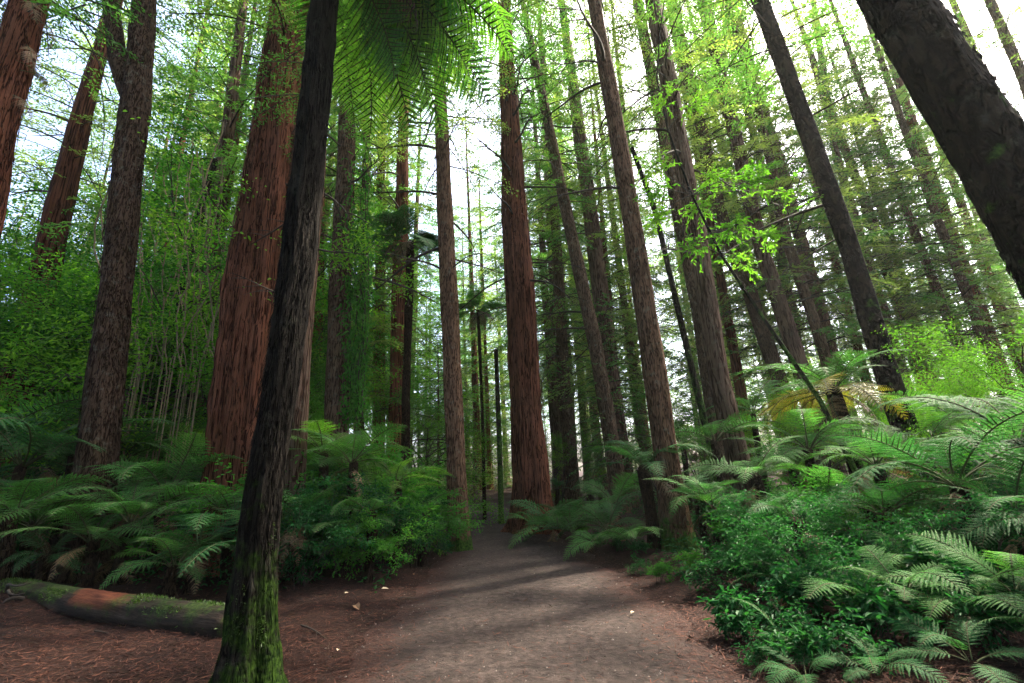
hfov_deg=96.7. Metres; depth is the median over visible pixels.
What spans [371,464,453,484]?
fern
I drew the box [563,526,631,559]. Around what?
fern
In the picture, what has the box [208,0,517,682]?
tree fern
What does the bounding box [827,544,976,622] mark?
fern
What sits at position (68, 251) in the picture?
broadleaf tree
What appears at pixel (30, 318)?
broadleaf tree
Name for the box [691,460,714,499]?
fern
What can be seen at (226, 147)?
redwood tree
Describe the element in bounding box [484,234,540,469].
conifer tree
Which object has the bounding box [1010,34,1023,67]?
conifer tree
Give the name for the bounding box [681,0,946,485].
conifer tree
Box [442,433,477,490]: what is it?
young conifer
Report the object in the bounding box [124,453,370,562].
bush
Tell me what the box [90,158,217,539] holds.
leaning tree
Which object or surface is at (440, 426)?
young conifer
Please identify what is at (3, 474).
fern
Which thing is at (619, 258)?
conifer tree
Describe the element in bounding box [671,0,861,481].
conifer tree
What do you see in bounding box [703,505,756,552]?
shrub
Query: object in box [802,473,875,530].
shrub
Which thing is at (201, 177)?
conifer tree
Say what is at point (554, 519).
fern
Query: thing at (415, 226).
conifer tree
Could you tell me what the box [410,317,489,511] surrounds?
young conifer
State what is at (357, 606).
fallen leaf
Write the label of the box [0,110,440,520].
broadleaf tree
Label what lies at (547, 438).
young conifer
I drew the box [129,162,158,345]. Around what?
hanging vine
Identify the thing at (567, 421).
conifer tree
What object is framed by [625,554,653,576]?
shrub
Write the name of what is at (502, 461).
young conifer
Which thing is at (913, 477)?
bush
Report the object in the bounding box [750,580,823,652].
shrub
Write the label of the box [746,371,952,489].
broadleaf tree
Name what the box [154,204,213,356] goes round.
hanging vine
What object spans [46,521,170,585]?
fern
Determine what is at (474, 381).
conifer tree
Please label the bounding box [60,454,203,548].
fern
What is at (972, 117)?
pine tree
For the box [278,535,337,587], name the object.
shrub
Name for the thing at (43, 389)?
broadleaf tree
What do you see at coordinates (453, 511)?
bush
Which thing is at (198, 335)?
hanging vine
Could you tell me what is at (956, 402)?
fern
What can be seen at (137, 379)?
hanging vine
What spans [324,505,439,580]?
bush
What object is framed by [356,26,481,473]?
redwood tree
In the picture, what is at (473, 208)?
conifer tree
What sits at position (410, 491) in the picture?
fern
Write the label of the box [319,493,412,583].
fern
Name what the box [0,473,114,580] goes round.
fern
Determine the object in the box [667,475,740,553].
fern
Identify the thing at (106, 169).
conifer tree
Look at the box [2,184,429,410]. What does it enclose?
broadleaf tree
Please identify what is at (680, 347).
conifer tree
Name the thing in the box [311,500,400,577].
fern
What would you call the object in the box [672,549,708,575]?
shrub
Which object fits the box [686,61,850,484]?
conifer tree
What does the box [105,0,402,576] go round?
redwood tree
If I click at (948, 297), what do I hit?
conifer tree
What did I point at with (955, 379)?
young conifer
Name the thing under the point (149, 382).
broadleaf tree
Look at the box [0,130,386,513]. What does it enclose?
broadleaf tree
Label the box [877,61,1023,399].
conifer tree
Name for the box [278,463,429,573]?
bush
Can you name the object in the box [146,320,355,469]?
broadleaf tree
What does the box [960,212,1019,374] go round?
conifer tree
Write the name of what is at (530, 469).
redwood tree
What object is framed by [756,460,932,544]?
bush
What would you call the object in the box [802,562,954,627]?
fern
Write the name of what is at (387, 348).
broadleaf tree
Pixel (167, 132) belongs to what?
conifer tree
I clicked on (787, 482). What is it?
fern
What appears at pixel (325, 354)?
broadleaf tree
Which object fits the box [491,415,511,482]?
young conifer
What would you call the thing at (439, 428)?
broadleaf tree
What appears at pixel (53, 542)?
fern
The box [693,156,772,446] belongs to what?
conifer tree
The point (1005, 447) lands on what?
bush
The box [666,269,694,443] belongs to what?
conifer tree
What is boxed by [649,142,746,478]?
conifer tree
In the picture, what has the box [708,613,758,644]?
shrub
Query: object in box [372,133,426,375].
conifer tree
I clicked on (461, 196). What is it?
sky
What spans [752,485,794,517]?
shrub
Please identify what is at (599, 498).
fern
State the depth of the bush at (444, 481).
11.66 m
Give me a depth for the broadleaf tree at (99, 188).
18.56 m
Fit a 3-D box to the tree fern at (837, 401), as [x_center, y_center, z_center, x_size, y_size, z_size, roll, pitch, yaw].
[6.781,2.082,9.535,3.309,3.557,3.236,-3,-16,0]
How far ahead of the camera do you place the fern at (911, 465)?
9.46 m
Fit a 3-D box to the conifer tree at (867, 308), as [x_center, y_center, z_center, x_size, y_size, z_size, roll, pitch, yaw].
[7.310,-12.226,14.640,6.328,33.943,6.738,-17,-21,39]
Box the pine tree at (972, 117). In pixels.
[856,0,1023,299]
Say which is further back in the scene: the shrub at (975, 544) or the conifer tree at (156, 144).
the conifer tree at (156, 144)
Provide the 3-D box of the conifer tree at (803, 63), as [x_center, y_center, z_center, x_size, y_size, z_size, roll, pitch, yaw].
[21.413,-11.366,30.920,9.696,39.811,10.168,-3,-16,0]
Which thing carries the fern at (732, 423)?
on the ground
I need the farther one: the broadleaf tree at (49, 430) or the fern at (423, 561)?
the broadleaf tree at (49, 430)
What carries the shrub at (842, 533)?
on the ground
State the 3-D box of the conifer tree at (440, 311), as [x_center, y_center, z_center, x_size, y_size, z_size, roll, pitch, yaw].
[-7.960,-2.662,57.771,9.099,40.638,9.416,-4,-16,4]
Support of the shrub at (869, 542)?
on the ground
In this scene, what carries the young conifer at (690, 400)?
on the ground
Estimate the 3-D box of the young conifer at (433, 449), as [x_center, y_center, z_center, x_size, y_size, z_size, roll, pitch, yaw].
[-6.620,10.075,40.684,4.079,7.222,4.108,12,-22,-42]
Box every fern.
[0,391,130,435]
[0,412,166,530]
[0,417,191,568]
[0,463,58,522]
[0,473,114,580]
[0,481,186,586]
[0,486,140,578]
[0,515,54,567]
[0,528,92,583]
[1,435,163,539]
[8,480,241,585]
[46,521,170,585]
[51,415,202,494]
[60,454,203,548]
[67,431,242,574]
[99,529,237,598]
[123,397,206,539]
[126,437,204,549]
[134,500,285,594]
[136,528,325,579]
[137,482,292,582]
[150,471,233,551]
[154,420,204,552]
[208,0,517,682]
[239,481,368,585]
[244,419,402,570]
[292,422,412,572]
[305,449,371,562]
[307,440,409,563]
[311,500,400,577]
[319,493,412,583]
[339,451,451,567]
[341,478,442,560]
[362,204,438,471]
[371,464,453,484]
[401,491,465,566]
[403,468,446,495]
[407,499,468,555]
[459,289,505,519]
[504,511,575,529]
[506,498,585,535]
[508,500,585,548]
[523,497,614,541]
[547,491,656,552]
[550,477,577,506]
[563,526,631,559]
[573,467,650,533]
[574,440,717,548]
[576,485,609,511]
[579,477,591,502]
[591,474,608,508]
[595,523,660,544]
[635,422,707,513]
[642,475,755,555]
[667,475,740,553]
[675,410,783,508]
[681,435,812,553]
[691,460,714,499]
[699,380,812,501]
[726,460,787,496]
[726,559,857,607]
[730,349,915,528]
[734,408,891,533]
[734,598,845,659]
[737,433,866,491]
[748,490,859,565]
[750,464,898,568]
[750,646,846,682]
[769,474,800,483]
[788,474,1000,578]
[793,424,959,522]
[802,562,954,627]
[809,632,948,682]
[825,408,1023,547]
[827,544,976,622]
[830,397,998,529]
[858,530,1012,610]
[865,375,1023,498]
[865,452,947,518]
[872,389,1023,511]
[877,565,1023,645]
[888,613,1023,682]
[904,530,1023,602]
[906,448,1023,565]
[956,495,1023,583]
[972,574,1023,630]
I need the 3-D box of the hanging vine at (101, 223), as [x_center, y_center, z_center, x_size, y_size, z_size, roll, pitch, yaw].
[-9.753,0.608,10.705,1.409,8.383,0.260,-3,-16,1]
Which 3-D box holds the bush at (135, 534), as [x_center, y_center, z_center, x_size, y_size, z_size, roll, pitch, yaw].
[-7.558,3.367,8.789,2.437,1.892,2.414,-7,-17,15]
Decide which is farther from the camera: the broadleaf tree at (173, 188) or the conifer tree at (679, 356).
the conifer tree at (679, 356)
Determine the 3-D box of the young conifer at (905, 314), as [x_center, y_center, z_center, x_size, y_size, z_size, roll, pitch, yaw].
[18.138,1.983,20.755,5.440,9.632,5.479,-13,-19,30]
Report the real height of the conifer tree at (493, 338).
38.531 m
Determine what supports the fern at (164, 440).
on the ground
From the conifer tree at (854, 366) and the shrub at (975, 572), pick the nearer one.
the shrub at (975, 572)
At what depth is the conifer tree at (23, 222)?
58.02 m
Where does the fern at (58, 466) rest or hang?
on the ground
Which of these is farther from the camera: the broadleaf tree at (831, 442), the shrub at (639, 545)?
the broadleaf tree at (831, 442)
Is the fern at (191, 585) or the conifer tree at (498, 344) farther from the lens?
the conifer tree at (498, 344)
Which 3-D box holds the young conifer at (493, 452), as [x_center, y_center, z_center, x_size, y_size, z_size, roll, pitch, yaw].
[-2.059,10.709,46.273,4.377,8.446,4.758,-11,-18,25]
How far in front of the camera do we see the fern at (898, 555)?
4.49 m
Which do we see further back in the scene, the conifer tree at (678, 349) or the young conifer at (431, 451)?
the conifer tree at (678, 349)
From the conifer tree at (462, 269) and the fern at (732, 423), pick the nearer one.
the fern at (732, 423)
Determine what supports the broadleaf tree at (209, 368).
on the ground
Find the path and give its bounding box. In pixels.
[344,503,762,682]
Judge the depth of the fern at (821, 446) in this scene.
9.41 m
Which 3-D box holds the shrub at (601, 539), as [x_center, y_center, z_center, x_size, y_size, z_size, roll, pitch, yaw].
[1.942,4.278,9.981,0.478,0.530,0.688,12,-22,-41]
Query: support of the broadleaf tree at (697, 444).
on the ground
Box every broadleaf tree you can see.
[0,68,378,557]
[0,80,236,520]
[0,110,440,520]
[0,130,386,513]
[0,161,145,405]
[0,202,205,438]
[0,203,440,496]
[0,234,170,455]
[0,240,176,495]
[0,246,207,534]
[0,246,326,523]
[0,266,181,459]
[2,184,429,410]
[2,220,160,477]
[5,306,152,529]
[19,208,426,445]
[40,229,430,513]
[56,337,386,458]
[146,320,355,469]
[165,228,478,452]
[307,353,443,464]
[323,251,437,418]
[352,372,511,526]
[492,426,606,504]
[551,404,650,493]
[576,371,712,490]
[634,399,762,481]
[672,370,853,498]
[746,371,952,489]
[788,368,925,471]
[820,364,1007,475]
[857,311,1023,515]
[868,365,1020,482]
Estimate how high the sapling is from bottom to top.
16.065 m
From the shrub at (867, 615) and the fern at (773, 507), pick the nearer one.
the shrub at (867, 615)
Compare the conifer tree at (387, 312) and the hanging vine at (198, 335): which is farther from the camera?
the conifer tree at (387, 312)
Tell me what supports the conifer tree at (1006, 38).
on the ground
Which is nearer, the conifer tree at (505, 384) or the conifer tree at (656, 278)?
the conifer tree at (656, 278)
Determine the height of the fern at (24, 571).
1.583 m
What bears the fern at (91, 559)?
on the ground
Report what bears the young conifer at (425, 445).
on the ground
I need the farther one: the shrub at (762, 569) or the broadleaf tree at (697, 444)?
the broadleaf tree at (697, 444)
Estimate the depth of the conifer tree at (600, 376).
19.15 m
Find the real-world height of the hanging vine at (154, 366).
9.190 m
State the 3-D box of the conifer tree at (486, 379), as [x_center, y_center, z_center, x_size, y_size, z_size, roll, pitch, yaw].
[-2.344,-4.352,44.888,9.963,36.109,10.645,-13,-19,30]
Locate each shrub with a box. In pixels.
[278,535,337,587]
[312,523,359,569]
[362,527,398,562]
[427,526,449,556]
[573,524,591,538]
[588,524,610,545]
[609,530,631,552]
[625,538,653,555]
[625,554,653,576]
[645,559,685,583]
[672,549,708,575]
[675,536,744,594]
[690,500,749,536]
[694,584,784,643]
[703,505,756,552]
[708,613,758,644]
[718,544,774,589]
[731,618,794,673]
[748,513,824,559]
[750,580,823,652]
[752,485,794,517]
[755,559,841,616]
[756,614,844,674]
[764,509,858,568]
[782,601,901,682]
[787,522,909,603]
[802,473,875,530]
[804,550,938,639]
[824,520,886,582]
[830,582,950,662]
[834,573,882,618]
[839,521,960,593]
[865,535,1007,607]
[868,472,947,529]
[900,564,1009,655]
[909,500,1002,566]
[922,510,1022,591]
[930,547,1023,602]
[955,581,1023,650]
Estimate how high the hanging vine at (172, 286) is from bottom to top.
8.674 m
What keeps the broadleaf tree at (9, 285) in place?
on the ground
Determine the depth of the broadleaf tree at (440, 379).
26.87 m
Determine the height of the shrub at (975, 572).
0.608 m
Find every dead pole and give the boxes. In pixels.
[490,348,503,523]
[630,146,720,505]
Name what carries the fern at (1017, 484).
on the ground
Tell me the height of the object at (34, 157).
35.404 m
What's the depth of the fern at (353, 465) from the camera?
7.95 m
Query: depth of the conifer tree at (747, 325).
25.05 m
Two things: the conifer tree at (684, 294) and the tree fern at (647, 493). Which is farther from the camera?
the conifer tree at (684, 294)
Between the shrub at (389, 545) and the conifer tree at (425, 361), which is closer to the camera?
the shrub at (389, 545)
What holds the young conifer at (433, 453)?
on the ground
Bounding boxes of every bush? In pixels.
[0,457,65,555]
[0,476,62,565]
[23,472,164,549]
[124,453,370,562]
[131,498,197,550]
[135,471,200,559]
[208,437,412,564]
[217,435,428,559]
[217,482,376,582]
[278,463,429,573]
[304,476,446,577]
[306,437,407,485]
[322,458,446,558]
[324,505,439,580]
[356,476,477,560]
[373,450,487,536]
[378,481,454,568]
[406,500,476,555]
[679,483,757,549]
[708,486,827,562]
[709,479,861,579]
[715,492,876,605]
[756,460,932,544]
[790,487,972,600]
[870,462,1022,551]
[877,490,1023,607]
[897,439,1023,559]
[928,429,1023,529]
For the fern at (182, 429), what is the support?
on the ground
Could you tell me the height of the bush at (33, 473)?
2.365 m
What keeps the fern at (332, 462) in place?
on the ground
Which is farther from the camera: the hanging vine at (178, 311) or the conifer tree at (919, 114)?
the conifer tree at (919, 114)
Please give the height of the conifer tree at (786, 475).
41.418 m
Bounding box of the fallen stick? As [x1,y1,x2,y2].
[300,624,328,646]
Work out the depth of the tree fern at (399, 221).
15.49 m
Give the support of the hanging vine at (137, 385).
on the ground
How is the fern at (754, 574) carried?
on the ground
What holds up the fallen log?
on the ground
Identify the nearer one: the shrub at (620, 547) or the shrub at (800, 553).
the shrub at (800, 553)
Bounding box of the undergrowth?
[13,479,999,627]
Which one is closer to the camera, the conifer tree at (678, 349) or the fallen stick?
the fallen stick
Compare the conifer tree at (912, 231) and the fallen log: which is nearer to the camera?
the fallen log
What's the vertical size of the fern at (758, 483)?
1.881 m
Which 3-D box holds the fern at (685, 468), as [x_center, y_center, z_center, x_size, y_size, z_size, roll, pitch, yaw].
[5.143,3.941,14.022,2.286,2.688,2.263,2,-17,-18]
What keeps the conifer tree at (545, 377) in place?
on the ground
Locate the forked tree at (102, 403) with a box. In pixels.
[0,0,221,583]
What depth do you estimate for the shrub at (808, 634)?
3.58 m
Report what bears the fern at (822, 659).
on the ground
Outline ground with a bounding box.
[0,456,1023,682]
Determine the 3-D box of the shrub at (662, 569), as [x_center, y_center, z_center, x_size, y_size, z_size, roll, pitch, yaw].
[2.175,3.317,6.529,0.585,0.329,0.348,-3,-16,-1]
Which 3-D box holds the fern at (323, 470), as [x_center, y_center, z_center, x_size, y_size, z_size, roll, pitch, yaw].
[-3.481,2.746,8.058,2.094,2.474,2.369,-17,-22,40]
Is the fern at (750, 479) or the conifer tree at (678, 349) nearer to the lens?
the fern at (750, 479)
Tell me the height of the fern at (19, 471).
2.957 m
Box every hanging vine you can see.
[93,190,139,490]
[100,210,103,243]
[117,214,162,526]
[121,171,178,433]
[124,219,140,435]
[127,208,175,517]
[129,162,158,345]
[129,319,141,433]
[130,121,223,555]
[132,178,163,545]
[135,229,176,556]
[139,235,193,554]
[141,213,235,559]
[142,209,210,356]
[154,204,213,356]
[161,152,184,484]
[163,142,210,489]
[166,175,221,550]
[168,197,239,512]
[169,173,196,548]
[170,138,193,475]
[172,181,208,473]
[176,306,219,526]
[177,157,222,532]
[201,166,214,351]
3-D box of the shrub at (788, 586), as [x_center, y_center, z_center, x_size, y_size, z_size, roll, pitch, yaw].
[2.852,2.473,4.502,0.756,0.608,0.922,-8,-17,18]
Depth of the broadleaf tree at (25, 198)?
17.16 m
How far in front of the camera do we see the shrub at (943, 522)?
5.59 m
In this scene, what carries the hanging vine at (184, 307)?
on the ground
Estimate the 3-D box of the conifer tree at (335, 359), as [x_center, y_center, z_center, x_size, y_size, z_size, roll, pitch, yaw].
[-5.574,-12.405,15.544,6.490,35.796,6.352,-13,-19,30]
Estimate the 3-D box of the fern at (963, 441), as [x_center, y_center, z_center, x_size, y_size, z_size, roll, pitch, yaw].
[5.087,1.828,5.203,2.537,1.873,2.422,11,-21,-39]
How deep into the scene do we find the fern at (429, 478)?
11.89 m
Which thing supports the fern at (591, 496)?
on the ground
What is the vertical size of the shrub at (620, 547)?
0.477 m
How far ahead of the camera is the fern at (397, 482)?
8.47 m
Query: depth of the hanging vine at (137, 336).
10.94 m
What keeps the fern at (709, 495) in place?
on the ground
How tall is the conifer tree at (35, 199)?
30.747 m
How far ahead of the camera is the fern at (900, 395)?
8.46 m
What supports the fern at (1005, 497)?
on the ground
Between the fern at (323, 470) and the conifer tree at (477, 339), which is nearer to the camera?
the fern at (323, 470)
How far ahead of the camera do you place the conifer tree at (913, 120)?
24.95 m
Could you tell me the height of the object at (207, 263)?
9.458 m
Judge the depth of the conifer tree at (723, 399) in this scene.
14.23 m
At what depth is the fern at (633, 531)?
8.38 m
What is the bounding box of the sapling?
[616,0,880,516]
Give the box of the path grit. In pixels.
[289,532,798,682]
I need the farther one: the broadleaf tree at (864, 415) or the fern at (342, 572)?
the broadleaf tree at (864, 415)
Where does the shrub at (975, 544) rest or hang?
on the ground
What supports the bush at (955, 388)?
on the ground
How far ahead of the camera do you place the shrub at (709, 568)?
5.71 m
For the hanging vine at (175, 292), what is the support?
on the ground
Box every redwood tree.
[0,0,210,244]
[0,0,217,492]
[22,0,330,535]
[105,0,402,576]
[194,7,438,480]
[229,0,416,576]
[315,60,439,462]
[323,83,474,461]
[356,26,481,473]
[445,0,593,534]
[523,0,687,506]
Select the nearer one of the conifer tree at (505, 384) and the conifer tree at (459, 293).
the conifer tree at (459, 293)
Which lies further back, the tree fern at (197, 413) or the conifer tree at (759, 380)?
the conifer tree at (759, 380)
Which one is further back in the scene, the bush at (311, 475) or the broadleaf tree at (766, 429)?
the broadleaf tree at (766, 429)
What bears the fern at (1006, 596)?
on the ground
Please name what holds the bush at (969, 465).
on the ground
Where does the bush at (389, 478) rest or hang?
on the ground
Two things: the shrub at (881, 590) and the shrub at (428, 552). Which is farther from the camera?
the shrub at (428, 552)
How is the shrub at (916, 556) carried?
on the ground
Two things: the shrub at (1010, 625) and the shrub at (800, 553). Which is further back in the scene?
the shrub at (800, 553)
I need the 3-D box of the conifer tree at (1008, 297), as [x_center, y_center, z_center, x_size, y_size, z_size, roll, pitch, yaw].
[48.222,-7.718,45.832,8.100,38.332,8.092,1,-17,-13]
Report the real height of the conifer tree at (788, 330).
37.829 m
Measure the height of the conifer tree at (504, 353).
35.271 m
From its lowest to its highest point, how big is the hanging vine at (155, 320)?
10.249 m
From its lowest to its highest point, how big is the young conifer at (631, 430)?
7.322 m
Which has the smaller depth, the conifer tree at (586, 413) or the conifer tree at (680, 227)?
the conifer tree at (680, 227)
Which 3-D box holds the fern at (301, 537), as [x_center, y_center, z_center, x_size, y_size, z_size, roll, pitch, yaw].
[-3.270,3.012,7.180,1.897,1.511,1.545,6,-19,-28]
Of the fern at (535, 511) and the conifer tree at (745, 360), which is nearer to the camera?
the fern at (535, 511)
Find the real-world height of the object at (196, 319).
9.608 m
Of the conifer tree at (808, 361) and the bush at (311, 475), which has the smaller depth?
the bush at (311, 475)
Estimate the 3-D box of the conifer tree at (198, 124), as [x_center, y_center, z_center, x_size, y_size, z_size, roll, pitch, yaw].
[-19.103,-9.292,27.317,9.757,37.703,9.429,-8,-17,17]
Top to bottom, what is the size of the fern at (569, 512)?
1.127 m
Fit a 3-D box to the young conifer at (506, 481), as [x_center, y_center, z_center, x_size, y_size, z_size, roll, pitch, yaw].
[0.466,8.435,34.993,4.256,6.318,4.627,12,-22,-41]
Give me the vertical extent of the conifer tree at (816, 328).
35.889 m
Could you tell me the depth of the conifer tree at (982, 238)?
42.08 m
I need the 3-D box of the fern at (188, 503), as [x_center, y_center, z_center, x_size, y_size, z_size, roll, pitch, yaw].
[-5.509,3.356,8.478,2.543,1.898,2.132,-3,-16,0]
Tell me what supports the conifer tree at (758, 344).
on the ground
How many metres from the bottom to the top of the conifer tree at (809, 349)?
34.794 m
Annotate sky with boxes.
[0,0,1023,480]
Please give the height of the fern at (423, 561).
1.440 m
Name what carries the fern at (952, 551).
on the ground
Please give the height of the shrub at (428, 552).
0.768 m
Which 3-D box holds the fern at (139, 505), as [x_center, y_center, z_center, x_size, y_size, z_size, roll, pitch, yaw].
[-6.014,3.029,7.197,2.958,1.592,2.096,-9,-17,18]
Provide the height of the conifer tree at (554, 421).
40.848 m
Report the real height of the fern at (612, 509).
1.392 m
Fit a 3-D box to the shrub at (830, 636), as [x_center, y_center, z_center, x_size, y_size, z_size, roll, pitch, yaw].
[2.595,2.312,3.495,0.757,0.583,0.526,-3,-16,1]
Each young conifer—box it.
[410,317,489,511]
[410,417,446,487]
[412,421,434,466]
[414,424,445,487]
[419,415,446,489]
[423,396,446,488]
[432,416,472,490]
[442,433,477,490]
[465,435,495,494]
[470,416,511,486]
[484,408,510,486]
[485,428,511,490]
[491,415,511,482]
[495,417,511,490]
[542,398,551,476]
[563,292,657,505]
[624,393,654,485]
[670,344,712,488]
[670,358,714,483]
[862,280,999,479]
[911,330,1005,453]
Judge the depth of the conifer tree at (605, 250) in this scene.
26.37 m
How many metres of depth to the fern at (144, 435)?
9.81 m
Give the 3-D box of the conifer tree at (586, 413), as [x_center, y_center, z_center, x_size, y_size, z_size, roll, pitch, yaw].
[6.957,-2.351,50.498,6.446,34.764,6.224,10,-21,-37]
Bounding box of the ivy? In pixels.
[335,121,379,430]
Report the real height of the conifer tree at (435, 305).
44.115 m
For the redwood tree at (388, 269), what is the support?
on the ground
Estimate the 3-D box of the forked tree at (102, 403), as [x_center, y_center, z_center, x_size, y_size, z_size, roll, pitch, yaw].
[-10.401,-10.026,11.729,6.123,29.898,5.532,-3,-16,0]
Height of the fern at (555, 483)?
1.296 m
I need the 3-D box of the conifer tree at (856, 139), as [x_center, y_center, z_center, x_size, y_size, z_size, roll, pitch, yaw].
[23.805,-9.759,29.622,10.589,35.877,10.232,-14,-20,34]
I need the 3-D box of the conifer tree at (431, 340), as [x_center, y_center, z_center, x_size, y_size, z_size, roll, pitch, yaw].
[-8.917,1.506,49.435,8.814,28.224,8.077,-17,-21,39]
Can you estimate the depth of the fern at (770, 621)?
4.02 m
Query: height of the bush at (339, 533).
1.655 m
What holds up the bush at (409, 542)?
on the ground
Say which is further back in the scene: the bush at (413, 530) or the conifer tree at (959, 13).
the conifer tree at (959, 13)
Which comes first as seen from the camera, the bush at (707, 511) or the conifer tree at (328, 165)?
the bush at (707, 511)
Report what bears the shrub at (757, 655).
on the ground
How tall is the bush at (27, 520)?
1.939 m
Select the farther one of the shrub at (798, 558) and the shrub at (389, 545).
the shrub at (389, 545)
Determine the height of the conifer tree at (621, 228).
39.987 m
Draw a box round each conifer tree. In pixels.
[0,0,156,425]
[0,1,65,21]
[0,138,61,323]
[0,183,41,305]
[9,88,148,497]
[27,0,252,525]
[40,0,333,411]
[79,63,192,264]
[103,0,250,483]
[138,86,248,253]
[145,63,190,239]
[150,10,262,284]
[232,50,418,480]
[304,0,439,484]
[325,108,392,348]
[340,0,519,551]
[349,149,423,439]
[369,101,464,470]
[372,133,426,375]
[385,204,442,454]
[413,261,467,442]
[413,280,437,456]
[414,169,491,489]
[415,198,478,403]
[416,229,471,403]
[428,208,504,487]
[432,112,509,489]
[436,158,509,488]
[458,0,636,505]
[458,199,510,485]
[461,26,622,496]
[463,54,586,409]
[463,220,510,483]
[463,264,500,457]
[475,0,632,512]
[479,233,511,482]
[484,139,549,427]
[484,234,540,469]
[487,0,699,551]
[492,14,611,452]
[493,277,510,437]
[505,36,621,456]
[532,248,578,428]
[533,36,640,490]
[535,90,612,487]
[549,49,659,417]
[550,0,698,495]
[551,0,813,516]
[557,0,761,508]
[562,4,719,491]
[562,243,601,478]
[601,117,695,442]
[607,171,681,480]
[623,0,823,491]
[624,292,690,442]
[637,7,823,426]
[638,44,760,390]
[646,10,781,461]
[647,0,873,481]
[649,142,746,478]
[661,257,702,452]
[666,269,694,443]
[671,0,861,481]
[671,0,932,522]
[674,242,696,423]
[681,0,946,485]
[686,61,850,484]
[692,3,915,473]
[693,64,825,476]
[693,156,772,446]
[696,0,948,478]
[722,160,807,392]
[734,292,795,450]
[755,241,828,435]
[764,0,996,481]
[765,60,928,482]
[778,0,1023,474]
[784,3,950,367]
[793,284,826,403]
[798,307,845,462]
[801,4,1023,431]
[808,0,1023,460]
[809,253,869,422]
[811,0,1023,411]
[825,269,877,457]
[830,0,1023,426]
[836,76,969,389]
[847,3,1023,393]
[853,212,942,417]
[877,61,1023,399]
[898,150,1003,428]
[907,0,1023,254]
[917,115,1023,387]
[943,0,1023,287]
[951,175,1023,375]
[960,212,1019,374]
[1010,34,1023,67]
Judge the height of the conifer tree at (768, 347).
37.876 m
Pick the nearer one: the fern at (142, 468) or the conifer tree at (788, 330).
the fern at (142, 468)
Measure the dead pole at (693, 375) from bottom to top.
12.383 m
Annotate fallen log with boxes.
[0,577,224,638]
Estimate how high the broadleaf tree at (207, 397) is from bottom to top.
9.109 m
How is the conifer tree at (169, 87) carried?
on the ground
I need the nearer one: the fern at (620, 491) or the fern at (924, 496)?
the fern at (924, 496)
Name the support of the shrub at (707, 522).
on the ground
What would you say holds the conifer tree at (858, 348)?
on the ground
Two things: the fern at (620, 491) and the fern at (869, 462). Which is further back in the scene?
the fern at (620, 491)
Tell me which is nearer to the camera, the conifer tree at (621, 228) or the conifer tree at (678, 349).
the conifer tree at (621, 228)
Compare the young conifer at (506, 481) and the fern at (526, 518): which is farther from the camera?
the young conifer at (506, 481)
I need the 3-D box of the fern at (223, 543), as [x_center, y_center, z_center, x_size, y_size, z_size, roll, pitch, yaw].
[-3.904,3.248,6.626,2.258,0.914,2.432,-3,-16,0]
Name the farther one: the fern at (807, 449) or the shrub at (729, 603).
the fern at (807, 449)
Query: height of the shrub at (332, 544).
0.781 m
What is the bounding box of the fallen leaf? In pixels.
[353,602,359,608]
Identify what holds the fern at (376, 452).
on the ground
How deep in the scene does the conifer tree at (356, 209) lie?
33.11 m
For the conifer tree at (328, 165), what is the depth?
23.59 m
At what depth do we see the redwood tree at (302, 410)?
9.00 m
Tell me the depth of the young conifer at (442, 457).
36.74 m
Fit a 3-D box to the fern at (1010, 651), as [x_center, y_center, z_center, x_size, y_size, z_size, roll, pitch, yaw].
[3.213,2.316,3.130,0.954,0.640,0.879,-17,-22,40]
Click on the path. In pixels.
(507, 583)
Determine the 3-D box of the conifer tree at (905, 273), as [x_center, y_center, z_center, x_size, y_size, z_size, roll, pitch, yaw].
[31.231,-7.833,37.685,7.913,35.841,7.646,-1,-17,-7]
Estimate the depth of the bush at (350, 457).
11.06 m
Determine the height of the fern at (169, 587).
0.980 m
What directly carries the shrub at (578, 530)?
on the ground
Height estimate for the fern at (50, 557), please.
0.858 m
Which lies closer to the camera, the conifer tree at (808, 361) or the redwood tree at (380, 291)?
the redwood tree at (380, 291)
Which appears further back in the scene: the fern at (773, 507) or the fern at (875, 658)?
the fern at (773, 507)
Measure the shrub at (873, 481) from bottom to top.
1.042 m
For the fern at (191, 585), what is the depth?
6.54 m
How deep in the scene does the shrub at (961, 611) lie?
3.58 m
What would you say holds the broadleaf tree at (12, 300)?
on the ground
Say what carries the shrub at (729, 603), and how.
on the ground
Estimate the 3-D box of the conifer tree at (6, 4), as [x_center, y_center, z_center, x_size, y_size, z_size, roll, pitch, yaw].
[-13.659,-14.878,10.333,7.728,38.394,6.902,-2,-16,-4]
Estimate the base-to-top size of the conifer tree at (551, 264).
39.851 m

